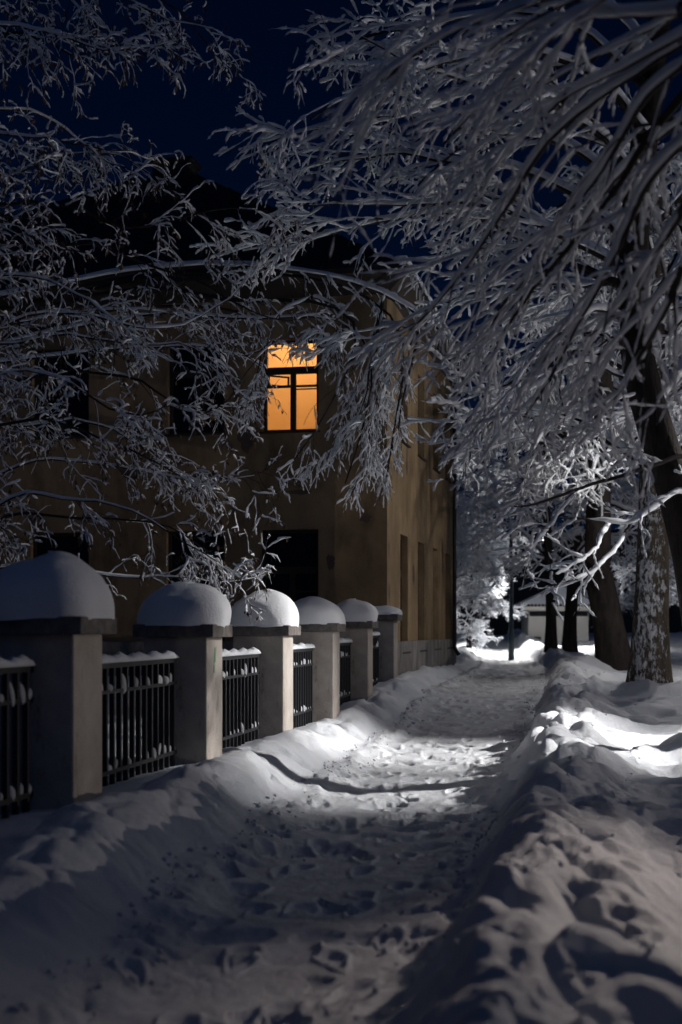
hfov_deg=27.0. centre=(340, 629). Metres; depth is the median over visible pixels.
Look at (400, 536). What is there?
window
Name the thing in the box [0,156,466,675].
town house
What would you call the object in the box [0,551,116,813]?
fence pillar
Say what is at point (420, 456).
window
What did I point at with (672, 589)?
frosted tree
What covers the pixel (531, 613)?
window
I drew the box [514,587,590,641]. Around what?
roadside hut
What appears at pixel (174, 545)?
window
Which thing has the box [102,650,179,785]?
iron railing
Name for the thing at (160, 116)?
sky
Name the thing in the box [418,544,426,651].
window
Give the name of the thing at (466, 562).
bushy tree
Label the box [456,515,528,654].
bushy tree
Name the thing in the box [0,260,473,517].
branch
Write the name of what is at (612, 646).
linden tree
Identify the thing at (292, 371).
window
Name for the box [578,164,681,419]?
linden tree
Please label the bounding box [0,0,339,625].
ash tree
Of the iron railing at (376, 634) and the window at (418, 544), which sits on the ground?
the iron railing at (376, 634)
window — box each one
[29,349,90,439]
[33,533,88,564]
[164,343,226,435]
[168,531,224,640]
[259,339,320,433]
[262,530,317,601]
[400,360,410,447]
[400,536,410,653]
[418,384,426,461]
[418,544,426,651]
[529,611,587,615]
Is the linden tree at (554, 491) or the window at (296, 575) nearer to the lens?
the window at (296, 575)
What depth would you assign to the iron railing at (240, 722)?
15.54 m
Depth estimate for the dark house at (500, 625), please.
100.26 m
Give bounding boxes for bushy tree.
[456,415,518,619]
[456,494,509,647]
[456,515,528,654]
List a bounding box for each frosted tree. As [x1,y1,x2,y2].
[456,433,541,643]
[559,476,676,627]
[610,465,678,605]
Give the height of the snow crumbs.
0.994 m
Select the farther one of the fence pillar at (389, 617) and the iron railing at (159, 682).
the fence pillar at (389, 617)
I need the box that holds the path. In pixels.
[0,638,548,1023]
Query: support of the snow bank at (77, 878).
on the ground
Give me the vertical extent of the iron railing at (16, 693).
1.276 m
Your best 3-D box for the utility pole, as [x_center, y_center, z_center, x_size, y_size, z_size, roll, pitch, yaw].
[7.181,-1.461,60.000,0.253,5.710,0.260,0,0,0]
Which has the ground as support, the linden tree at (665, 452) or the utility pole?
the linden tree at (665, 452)
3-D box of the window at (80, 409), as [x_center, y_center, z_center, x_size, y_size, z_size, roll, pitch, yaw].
[-5.775,-4.849,29.388,1.347,1.873,0.270,0,0,11]
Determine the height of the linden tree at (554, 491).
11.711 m
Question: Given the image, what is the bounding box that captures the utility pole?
[508,528,513,659]
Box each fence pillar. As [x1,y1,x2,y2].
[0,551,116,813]
[133,580,231,766]
[230,589,300,738]
[293,596,345,721]
[337,598,377,700]
[373,605,401,681]
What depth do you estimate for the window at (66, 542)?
29.48 m
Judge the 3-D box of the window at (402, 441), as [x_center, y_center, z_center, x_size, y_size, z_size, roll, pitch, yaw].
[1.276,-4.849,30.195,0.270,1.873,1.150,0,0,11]
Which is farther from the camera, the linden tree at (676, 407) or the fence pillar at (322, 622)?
the linden tree at (676, 407)
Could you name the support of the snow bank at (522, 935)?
on the ground
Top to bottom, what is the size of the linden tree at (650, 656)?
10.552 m
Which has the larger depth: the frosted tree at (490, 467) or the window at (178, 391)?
the frosted tree at (490, 467)
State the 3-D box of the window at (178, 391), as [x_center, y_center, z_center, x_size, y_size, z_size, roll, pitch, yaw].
[-2.917,-4.849,28.823,1.300,1.873,0.270,0,0,11]
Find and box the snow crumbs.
[1,662,681,1023]
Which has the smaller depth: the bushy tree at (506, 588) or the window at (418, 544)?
the window at (418, 544)
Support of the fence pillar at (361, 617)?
on the ground
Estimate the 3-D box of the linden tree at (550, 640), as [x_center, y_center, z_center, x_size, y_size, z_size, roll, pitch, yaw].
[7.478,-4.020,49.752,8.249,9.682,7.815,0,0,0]
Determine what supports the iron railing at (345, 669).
on the ground
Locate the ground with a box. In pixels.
[0,628,681,1023]
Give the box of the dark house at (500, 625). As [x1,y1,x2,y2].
[456,530,681,634]
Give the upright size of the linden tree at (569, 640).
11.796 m
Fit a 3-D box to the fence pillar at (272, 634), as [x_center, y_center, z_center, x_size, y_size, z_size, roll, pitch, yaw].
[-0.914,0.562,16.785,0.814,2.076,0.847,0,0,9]
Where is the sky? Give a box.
[0,0,681,530]
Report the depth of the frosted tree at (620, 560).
82.38 m
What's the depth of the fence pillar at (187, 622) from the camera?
12.98 m
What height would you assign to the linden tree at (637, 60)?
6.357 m
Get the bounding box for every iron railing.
[0,654,36,818]
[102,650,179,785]
[222,647,260,748]
[293,642,314,728]
[340,637,352,705]
[373,631,379,685]
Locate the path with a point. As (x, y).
(307, 939)
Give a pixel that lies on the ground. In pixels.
(626, 734)
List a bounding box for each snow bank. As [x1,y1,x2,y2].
[0,633,480,1023]
[366,631,633,1023]
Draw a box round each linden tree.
[189,0,681,623]
[288,0,681,508]
[413,87,681,682]
[437,244,681,670]
[456,390,639,652]
[471,363,670,651]
[478,310,678,545]
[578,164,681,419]
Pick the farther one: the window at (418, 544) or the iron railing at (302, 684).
the window at (418, 544)

